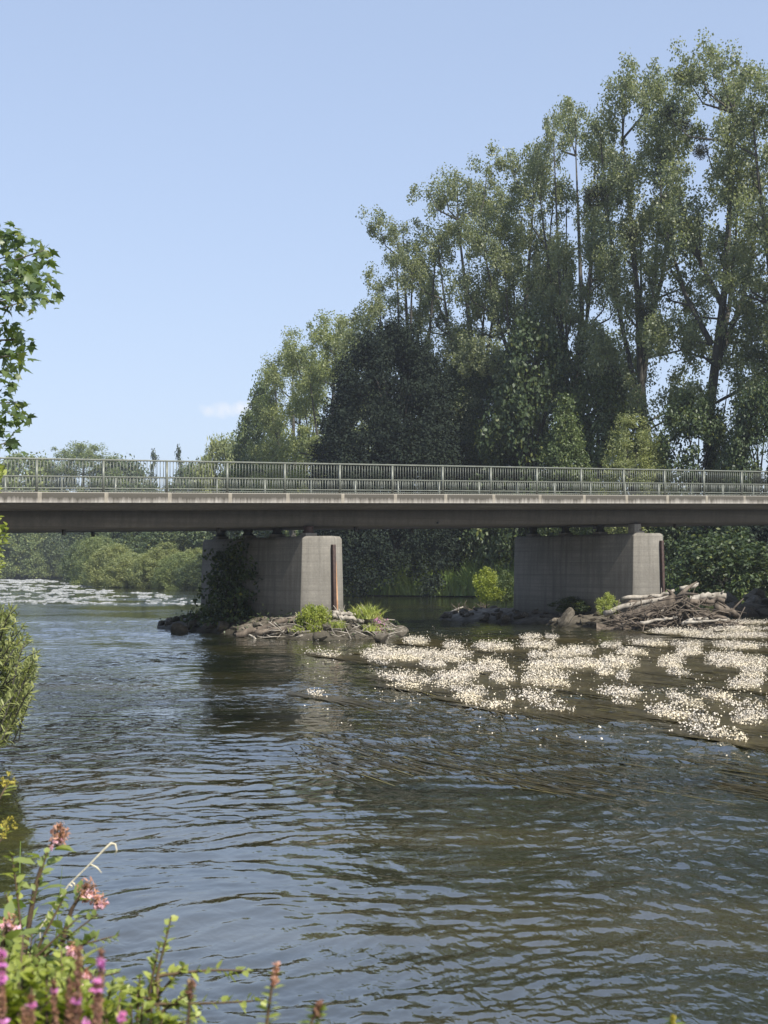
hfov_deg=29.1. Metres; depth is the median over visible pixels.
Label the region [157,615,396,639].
rubble island
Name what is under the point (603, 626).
flood debris
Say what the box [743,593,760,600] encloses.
boulder
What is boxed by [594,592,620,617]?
sunlit shrub
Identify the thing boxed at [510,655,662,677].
water crowfoot
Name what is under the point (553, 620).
boulder
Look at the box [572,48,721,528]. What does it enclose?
poplar tree
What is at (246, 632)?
driftwood log
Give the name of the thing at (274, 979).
wild mint
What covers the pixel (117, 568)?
willow shrub
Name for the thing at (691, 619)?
driftwood log
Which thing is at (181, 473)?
tree
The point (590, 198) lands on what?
mistletoe ball
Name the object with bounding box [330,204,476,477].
poplar tree
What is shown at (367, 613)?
grass tuft
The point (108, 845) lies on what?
dry grass stalk
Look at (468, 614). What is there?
boulder
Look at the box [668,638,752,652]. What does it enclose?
water crowfoot
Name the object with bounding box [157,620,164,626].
boulder
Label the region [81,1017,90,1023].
purple loosestrife
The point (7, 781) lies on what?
goldenrod
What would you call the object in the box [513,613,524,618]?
boulder
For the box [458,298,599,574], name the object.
broadleaf tree
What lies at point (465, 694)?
water crowfoot
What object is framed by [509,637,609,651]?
water crowfoot
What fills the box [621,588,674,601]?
driftwood log
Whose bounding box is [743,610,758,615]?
boulder
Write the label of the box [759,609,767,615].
boulder
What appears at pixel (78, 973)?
purple loosestrife
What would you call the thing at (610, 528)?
bank shrub
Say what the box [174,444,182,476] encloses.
conifer
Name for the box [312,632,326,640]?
boulder
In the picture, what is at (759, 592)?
boulder
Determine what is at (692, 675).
water crowfoot
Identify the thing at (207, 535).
bank shrub
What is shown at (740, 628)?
water crowfoot
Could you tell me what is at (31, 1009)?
purple loosestrife
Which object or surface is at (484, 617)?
boulder
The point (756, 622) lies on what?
water crowfoot
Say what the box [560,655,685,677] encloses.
water crowfoot
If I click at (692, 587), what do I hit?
driftwood log
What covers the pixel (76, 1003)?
purple loosestrife
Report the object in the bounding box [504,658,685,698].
water crowfoot
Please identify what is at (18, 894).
leafy shrub
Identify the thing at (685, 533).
bank shrub
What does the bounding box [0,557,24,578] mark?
bank shrub
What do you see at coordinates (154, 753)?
river water
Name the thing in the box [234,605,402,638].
drift twigs
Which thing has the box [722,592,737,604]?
boulder
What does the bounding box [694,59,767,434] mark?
poplar tree
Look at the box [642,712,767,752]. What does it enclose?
water crowfoot
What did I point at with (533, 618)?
rubble island
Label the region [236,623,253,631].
boulder
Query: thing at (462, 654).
water crowfoot
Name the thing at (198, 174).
sky
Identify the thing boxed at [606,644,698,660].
water crowfoot
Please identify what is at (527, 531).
bank shrub
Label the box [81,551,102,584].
willow shrub
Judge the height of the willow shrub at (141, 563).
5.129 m
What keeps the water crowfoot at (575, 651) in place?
on the river water
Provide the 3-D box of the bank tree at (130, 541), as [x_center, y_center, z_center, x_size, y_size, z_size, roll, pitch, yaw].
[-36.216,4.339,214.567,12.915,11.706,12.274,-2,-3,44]
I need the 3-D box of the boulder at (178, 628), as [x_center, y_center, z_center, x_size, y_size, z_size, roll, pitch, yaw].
[-6.740,3.917,48.989,0.627,0.457,0.503,-16,-25,41]
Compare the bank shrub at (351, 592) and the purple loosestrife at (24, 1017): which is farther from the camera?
the bank shrub at (351, 592)
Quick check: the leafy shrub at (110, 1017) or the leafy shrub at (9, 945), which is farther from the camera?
the leafy shrub at (9, 945)
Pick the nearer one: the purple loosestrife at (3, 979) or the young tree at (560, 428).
the purple loosestrife at (3, 979)
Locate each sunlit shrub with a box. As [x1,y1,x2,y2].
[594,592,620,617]
[665,526,767,609]
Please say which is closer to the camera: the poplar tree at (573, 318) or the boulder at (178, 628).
the boulder at (178, 628)
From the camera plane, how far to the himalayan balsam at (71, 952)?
3.56 m
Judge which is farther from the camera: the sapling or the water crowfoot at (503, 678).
the water crowfoot at (503, 678)
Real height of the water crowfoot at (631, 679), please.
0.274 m
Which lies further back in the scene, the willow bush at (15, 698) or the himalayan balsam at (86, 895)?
the willow bush at (15, 698)
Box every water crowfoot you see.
[284,688,458,715]
[298,646,371,664]
[345,643,462,672]
[350,667,530,702]
[391,634,471,650]
[397,656,487,674]
[404,646,525,666]
[411,663,571,695]
[425,678,598,723]
[430,639,509,653]
[430,654,578,692]
[435,645,539,665]
[449,693,634,730]
[465,637,544,655]
[483,663,596,698]
[493,688,643,717]
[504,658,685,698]
[506,632,593,645]
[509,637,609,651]
[509,649,577,661]
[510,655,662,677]
[514,687,641,721]
[521,697,697,731]
[544,632,623,643]
[545,643,656,661]
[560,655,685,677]
[574,682,710,712]
[582,640,674,652]
[584,690,713,712]
[587,661,707,684]
[587,667,735,696]
[589,651,737,681]
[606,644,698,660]
[606,698,767,736]
[615,636,732,650]
[628,625,733,638]
[641,660,748,682]
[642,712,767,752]
[643,650,759,676]
[643,685,767,715]
[658,644,764,659]
[660,706,767,736]
[667,630,767,642]
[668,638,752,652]
[668,678,767,705]
[686,664,767,694]
[688,646,767,662]
[697,649,767,670]
[698,622,767,634]
[701,637,767,653]
[702,704,767,729]
[703,694,767,711]
[712,659,767,679]
[735,617,767,625]
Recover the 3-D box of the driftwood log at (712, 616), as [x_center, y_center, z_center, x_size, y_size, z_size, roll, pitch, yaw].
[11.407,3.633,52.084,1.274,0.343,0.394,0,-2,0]
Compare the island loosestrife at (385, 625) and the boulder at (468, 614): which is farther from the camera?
the boulder at (468, 614)
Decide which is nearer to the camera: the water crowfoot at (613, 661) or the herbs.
the water crowfoot at (613, 661)
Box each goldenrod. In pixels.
[0,770,18,797]
[0,816,17,841]
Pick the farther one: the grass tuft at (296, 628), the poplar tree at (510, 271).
the poplar tree at (510, 271)
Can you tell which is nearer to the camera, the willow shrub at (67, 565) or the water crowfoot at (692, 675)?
the water crowfoot at (692, 675)
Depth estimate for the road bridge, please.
48.70 m
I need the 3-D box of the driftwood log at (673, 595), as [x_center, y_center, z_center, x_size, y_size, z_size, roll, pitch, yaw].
[9.760,3.271,52.376,3.205,1.626,1.672,0,-2,0]
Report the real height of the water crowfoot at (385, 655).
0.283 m
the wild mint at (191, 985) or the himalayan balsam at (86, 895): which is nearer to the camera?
the wild mint at (191, 985)
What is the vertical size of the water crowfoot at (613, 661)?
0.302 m
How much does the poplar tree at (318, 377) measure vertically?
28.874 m
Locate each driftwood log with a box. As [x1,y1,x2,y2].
[235,616,295,636]
[255,620,301,635]
[332,609,363,622]
[333,608,363,617]
[603,595,667,616]
[612,581,706,627]
[618,621,660,625]
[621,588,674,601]
[623,597,653,609]
[639,611,695,618]
[640,615,677,624]
[679,583,698,590]
[681,616,708,624]
[684,617,726,623]
[688,596,724,604]
[689,590,726,599]
[690,610,726,618]
[713,598,743,617]
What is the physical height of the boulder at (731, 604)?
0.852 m
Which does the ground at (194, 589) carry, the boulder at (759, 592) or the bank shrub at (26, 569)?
the bank shrub at (26, 569)
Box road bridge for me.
[0,492,767,536]
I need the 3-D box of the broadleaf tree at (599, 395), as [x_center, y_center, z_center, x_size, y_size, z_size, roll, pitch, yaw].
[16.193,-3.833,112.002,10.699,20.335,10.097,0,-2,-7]
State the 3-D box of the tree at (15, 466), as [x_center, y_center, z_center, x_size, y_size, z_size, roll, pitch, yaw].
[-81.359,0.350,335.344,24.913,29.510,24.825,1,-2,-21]
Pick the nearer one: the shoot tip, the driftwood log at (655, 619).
the shoot tip
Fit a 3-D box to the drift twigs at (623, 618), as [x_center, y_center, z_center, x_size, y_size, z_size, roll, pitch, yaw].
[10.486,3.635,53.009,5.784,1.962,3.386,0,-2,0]
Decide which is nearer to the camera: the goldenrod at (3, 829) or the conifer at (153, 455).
the goldenrod at (3, 829)
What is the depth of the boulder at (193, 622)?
51.26 m
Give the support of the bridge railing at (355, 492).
on the road bridge
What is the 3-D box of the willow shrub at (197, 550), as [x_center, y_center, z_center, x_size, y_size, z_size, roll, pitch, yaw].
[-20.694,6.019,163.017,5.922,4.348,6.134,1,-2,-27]
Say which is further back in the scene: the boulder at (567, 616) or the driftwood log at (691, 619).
the boulder at (567, 616)
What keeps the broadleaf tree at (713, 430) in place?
on the ground at (194, 589)
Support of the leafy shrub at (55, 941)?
on the ground at (194, 589)
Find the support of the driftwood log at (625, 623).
on the drift twigs at (623, 618)
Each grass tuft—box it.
[288,625,305,631]
[326,618,347,627]
[342,601,387,618]
[361,623,380,631]
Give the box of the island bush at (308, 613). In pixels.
[295,602,332,632]
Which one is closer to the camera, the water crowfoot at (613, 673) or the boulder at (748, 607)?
the water crowfoot at (613, 673)
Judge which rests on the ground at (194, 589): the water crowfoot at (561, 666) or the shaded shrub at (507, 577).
the shaded shrub at (507, 577)
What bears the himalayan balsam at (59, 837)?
on the ground at (194, 589)
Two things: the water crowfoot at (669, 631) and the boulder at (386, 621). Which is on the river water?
the water crowfoot at (669, 631)
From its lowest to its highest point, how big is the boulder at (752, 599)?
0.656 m
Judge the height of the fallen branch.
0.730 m
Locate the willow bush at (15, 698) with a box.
[0,602,43,747]
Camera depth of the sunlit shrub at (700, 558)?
78.62 m
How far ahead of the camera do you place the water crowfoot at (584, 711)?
21.80 m
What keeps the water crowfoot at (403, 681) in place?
on the river water
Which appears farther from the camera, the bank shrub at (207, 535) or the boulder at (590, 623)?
the bank shrub at (207, 535)
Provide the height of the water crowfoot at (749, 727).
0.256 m
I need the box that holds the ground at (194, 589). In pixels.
[0,573,741,967]
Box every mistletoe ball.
[581,183,606,205]
[625,227,638,240]
[632,302,651,321]
[661,102,684,124]
[678,117,692,131]
[692,142,708,160]
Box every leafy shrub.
[0,852,25,954]
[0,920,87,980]
[0,920,117,1000]
[4,965,106,1023]
[5,934,129,1023]
[24,847,120,981]
[83,993,180,1023]
[113,915,266,1023]
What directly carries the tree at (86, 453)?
on the ground at (194, 589)
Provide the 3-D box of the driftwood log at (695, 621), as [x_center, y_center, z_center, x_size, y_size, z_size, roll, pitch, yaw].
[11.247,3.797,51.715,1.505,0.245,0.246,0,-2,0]
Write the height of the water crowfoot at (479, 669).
0.303 m
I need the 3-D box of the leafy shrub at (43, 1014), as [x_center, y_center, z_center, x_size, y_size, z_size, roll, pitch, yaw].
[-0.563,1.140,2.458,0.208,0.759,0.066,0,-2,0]
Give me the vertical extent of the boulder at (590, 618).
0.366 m
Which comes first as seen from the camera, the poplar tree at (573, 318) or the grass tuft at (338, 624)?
the grass tuft at (338, 624)
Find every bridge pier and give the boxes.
[201,526,342,619]
[513,523,664,613]
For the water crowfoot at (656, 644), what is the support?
on the river water
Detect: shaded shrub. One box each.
[492,569,513,604]
[546,596,592,613]
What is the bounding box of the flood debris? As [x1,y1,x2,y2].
[596,616,742,628]
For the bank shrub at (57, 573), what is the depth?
309.56 m
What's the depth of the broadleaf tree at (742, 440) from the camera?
92.72 m
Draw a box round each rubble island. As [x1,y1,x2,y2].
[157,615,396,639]
[440,608,694,629]
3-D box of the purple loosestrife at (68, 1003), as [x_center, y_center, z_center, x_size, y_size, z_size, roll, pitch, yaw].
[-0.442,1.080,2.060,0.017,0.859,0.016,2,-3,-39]
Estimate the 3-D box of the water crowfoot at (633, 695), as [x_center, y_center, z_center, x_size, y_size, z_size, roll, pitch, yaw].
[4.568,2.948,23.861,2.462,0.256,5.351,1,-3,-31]
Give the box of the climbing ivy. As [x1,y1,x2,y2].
[180,532,263,626]
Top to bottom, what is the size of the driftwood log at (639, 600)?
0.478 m
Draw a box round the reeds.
[343,549,513,595]
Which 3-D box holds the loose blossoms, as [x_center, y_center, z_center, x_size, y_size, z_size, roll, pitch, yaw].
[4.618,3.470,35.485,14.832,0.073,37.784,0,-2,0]
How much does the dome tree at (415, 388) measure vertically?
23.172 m
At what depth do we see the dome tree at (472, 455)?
118.32 m
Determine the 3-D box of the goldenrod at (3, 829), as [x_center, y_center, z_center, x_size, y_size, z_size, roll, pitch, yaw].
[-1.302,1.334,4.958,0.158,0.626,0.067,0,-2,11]
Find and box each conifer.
[147,448,158,489]
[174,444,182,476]
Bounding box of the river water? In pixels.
[0,579,767,1023]
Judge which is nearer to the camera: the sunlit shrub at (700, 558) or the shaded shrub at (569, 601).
the shaded shrub at (569, 601)
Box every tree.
[0,221,64,455]
[0,449,69,566]
[0,533,54,578]
[36,532,70,576]
[41,440,128,491]
[58,532,114,564]
[86,453,153,491]
[105,480,161,534]
[106,532,150,550]
[131,531,206,553]
[161,457,197,538]
[182,430,244,547]
[218,370,296,538]
[244,325,331,536]
[274,308,385,493]
[304,310,472,596]
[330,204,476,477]
[390,162,537,465]
[414,346,538,563]
[438,136,578,446]
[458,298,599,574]
[513,95,646,457]
[530,392,600,535]
[531,329,658,535]
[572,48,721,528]
[618,27,767,467]
[641,383,750,573]
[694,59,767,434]
[707,371,767,575]
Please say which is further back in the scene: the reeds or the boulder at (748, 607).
the reeds
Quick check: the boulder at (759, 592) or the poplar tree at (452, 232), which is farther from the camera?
the poplar tree at (452, 232)
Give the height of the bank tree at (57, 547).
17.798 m
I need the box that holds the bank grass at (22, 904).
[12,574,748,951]
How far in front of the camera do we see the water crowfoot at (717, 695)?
24.28 m
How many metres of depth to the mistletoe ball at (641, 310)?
104.44 m
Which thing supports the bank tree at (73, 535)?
on the ground at (194, 589)
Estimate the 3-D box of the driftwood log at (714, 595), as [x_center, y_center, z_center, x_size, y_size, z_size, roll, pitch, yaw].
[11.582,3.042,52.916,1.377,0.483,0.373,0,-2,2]
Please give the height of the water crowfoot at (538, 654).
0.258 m
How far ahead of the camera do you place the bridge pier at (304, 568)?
48.29 m
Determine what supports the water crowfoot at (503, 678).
on the river water
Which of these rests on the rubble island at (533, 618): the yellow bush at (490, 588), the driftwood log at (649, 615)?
the yellow bush at (490, 588)
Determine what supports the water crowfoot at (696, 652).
on the river water
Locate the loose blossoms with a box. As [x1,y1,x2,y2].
[304,631,767,756]
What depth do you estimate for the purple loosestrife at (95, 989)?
1.88 m
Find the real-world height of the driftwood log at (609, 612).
0.796 m
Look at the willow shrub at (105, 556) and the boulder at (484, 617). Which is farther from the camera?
the willow shrub at (105, 556)
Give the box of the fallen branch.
[451,600,489,612]
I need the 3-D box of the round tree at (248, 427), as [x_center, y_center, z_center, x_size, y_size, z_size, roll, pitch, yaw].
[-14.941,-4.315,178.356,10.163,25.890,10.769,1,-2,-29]
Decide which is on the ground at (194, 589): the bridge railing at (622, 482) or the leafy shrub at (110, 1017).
the leafy shrub at (110, 1017)
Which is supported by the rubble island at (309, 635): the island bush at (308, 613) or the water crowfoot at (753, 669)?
the island bush at (308, 613)
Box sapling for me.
[0,464,10,577]
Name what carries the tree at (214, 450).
on the ground at (194, 589)
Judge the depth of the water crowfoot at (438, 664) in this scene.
32.05 m
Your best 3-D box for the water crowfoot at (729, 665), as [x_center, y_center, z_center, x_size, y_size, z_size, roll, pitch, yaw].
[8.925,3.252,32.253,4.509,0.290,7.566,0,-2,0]
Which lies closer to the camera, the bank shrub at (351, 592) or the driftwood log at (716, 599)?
the driftwood log at (716, 599)
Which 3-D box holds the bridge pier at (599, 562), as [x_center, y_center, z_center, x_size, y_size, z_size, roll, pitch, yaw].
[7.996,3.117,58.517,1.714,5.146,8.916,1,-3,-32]
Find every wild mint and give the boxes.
[176,977,200,1023]
[255,961,284,1023]
[296,1000,326,1023]
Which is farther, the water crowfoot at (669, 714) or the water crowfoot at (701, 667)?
the water crowfoot at (701, 667)
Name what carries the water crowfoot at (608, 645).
on the river water
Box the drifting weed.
[281,631,767,812]
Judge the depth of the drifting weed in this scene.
16.43 m
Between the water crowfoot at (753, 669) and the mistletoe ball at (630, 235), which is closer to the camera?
the water crowfoot at (753, 669)
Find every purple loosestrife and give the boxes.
[0,947,9,1023]
[19,1005,29,1023]
[25,992,37,1023]
[50,978,59,1023]
[63,976,73,1023]
[71,991,82,1023]
[72,945,83,1022]
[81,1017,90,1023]
[89,976,102,1023]
[93,947,106,1022]
[116,1009,126,1023]
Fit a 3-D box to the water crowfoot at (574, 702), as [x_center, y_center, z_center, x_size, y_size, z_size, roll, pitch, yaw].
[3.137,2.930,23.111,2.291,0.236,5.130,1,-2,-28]
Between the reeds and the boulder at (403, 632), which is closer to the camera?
the boulder at (403, 632)
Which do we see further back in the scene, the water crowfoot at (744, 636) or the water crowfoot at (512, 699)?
the water crowfoot at (744, 636)
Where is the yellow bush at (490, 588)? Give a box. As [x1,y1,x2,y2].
[472,566,507,607]
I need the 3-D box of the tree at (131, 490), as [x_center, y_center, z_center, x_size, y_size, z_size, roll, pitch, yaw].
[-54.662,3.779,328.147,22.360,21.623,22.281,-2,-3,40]
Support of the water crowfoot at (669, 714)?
on the river water
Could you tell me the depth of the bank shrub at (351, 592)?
117.19 m
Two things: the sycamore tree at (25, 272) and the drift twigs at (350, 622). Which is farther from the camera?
the drift twigs at (350, 622)
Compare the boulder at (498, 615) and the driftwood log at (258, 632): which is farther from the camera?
the boulder at (498, 615)
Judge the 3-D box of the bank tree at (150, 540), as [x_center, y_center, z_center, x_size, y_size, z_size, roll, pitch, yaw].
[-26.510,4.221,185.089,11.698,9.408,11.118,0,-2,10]
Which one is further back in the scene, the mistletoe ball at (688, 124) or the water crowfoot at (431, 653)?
the mistletoe ball at (688, 124)
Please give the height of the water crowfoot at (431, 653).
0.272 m
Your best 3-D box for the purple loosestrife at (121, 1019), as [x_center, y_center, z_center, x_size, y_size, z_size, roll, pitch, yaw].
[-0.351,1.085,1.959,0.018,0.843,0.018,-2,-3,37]
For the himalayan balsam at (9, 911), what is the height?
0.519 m
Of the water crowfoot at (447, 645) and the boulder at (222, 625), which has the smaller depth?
the water crowfoot at (447, 645)
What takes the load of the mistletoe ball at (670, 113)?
attached to the poplar tree at (721, 346)
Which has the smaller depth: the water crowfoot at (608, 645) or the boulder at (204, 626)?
the water crowfoot at (608, 645)
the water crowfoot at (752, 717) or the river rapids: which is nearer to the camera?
the water crowfoot at (752, 717)
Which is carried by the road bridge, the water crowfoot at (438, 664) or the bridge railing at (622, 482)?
the bridge railing at (622, 482)
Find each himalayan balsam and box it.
[0,822,74,969]
[0,900,44,967]
[30,941,106,984]
[42,876,108,960]
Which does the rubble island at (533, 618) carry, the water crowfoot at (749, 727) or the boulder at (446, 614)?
the boulder at (446, 614)
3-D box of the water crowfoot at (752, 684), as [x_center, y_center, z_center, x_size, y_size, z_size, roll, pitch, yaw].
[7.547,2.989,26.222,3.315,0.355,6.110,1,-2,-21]
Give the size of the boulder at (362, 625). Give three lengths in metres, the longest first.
0.514 x 0.435 x 0.339 m
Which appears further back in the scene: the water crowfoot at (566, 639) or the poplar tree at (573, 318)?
the poplar tree at (573, 318)
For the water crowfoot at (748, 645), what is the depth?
39.43 m
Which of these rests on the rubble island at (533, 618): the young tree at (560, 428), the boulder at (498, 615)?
the boulder at (498, 615)
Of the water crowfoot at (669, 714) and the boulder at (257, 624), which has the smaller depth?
the water crowfoot at (669, 714)
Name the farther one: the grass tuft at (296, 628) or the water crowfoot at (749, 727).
the grass tuft at (296, 628)
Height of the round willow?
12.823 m
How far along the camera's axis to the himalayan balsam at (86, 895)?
4.45 m
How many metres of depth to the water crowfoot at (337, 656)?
35.79 m
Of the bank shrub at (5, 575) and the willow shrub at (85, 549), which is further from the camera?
the bank shrub at (5, 575)
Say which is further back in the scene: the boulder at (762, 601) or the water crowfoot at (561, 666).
the boulder at (762, 601)
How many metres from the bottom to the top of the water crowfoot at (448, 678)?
0.294 m
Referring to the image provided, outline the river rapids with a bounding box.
[0,579,199,603]
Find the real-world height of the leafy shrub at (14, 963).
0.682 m
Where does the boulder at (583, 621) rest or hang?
on the rubble island at (533, 618)
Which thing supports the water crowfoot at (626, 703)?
on the river water
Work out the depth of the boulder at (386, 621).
46.66 m
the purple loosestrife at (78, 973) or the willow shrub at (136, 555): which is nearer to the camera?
the purple loosestrife at (78, 973)
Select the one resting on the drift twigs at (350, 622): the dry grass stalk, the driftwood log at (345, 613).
the driftwood log at (345, 613)
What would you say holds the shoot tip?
on the ground at (194, 589)
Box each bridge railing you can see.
[0,457,767,495]
[0,476,767,495]
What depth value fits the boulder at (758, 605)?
68.68 m
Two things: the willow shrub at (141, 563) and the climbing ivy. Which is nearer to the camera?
the climbing ivy
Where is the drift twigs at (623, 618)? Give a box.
[597,586,750,629]
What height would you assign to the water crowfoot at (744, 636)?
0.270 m
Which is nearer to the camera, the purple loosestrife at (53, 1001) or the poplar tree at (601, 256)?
the purple loosestrife at (53, 1001)
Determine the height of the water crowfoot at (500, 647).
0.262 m
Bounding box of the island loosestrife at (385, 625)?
[369,616,390,633]
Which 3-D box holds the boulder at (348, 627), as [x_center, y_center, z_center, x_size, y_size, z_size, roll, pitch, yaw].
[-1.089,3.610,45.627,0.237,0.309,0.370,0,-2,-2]
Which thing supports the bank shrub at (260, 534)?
on the ground at (194, 589)
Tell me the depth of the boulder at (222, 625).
49.22 m
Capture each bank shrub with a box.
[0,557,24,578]
[18,549,51,578]
[53,561,62,576]
[185,531,241,551]
[232,530,289,538]
[343,558,371,595]
[509,528,578,555]
[585,527,627,534]
[647,526,712,591]
[716,526,767,589]
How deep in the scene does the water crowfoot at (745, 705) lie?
22.88 m
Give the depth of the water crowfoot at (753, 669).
30.05 m
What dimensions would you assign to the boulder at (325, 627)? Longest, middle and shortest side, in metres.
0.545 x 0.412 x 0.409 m
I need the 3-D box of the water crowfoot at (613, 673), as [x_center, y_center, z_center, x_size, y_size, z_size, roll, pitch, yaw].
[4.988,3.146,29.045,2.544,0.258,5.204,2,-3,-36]
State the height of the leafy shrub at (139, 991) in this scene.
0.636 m
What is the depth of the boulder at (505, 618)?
58.84 m
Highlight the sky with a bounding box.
[0,0,767,569]
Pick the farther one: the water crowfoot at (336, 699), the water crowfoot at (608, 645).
the water crowfoot at (608, 645)
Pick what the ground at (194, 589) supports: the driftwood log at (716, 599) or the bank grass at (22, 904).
the bank grass at (22, 904)
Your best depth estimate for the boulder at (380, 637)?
43.49 m
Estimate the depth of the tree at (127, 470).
342.98 m
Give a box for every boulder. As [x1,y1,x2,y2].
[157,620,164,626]
[170,623,188,633]
[188,620,198,626]
[201,622,216,628]
[217,621,229,631]
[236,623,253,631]
[252,621,263,627]
[287,629,295,634]
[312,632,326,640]
[321,622,331,630]
[345,624,352,632]
[360,624,372,633]
[374,633,388,641]
[377,619,389,627]
[391,628,406,636]
[442,612,453,617]
[464,612,473,616]
[478,613,488,620]
[495,612,501,619]
[501,613,510,622]
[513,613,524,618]
[549,618,557,622]
[558,607,574,626]
[580,618,589,624]
[582,615,595,620]
[586,621,595,625]
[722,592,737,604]
[726,600,740,614]
[733,604,754,615]
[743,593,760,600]
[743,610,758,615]
[744,596,759,602]
[747,603,764,607]
[749,588,764,597]
[756,599,767,607]
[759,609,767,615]
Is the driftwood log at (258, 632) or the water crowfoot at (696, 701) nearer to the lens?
the water crowfoot at (696, 701)
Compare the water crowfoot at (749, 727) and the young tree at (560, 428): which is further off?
the young tree at (560, 428)
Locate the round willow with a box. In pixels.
[588,407,679,552]
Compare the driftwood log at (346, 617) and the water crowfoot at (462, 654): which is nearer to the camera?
the water crowfoot at (462, 654)
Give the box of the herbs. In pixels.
[160,602,403,636]
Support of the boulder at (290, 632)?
on the rubble island at (309, 635)
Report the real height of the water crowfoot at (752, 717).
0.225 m
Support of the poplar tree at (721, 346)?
on the ground at (194, 589)
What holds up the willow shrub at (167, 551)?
on the ground at (194, 589)
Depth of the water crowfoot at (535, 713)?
21.94 m
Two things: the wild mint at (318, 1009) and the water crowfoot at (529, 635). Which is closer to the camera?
the wild mint at (318, 1009)
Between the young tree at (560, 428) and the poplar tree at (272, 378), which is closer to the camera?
the young tree at (560, 428)
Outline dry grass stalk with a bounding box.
[39,842,116,937]
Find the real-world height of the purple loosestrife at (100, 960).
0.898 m
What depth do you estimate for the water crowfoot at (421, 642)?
42.40 m
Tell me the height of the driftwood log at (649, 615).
0.338 m
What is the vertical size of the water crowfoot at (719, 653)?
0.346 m
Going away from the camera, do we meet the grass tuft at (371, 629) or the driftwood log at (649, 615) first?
the grass tuft at (371, 629)
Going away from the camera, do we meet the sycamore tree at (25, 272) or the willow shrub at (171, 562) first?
the sycamore tree at (25, 272)
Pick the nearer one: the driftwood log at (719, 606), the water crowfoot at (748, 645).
the water crowfoot at (748, 645)
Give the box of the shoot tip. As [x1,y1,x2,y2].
[665,1014,684,1023]
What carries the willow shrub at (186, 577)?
on the ground at (194, 589)
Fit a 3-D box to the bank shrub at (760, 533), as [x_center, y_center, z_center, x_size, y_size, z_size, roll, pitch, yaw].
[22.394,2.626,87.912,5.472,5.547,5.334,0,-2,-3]
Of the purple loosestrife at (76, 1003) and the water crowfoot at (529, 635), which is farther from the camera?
the water crowfoot at (529, 635)
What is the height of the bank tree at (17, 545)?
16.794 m
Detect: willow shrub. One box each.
[56,532,117,583]
[68,535,120,585]
[81,543,135,586]
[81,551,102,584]
[99,552,143,587]
[100,556,146,587]
[125,547,176,587]
[132,541,183,581]
[149,551,200,588]
[170,553,201,589]
[174,547,202,582]
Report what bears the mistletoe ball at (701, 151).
attached to the poplar tree at (721, 346)

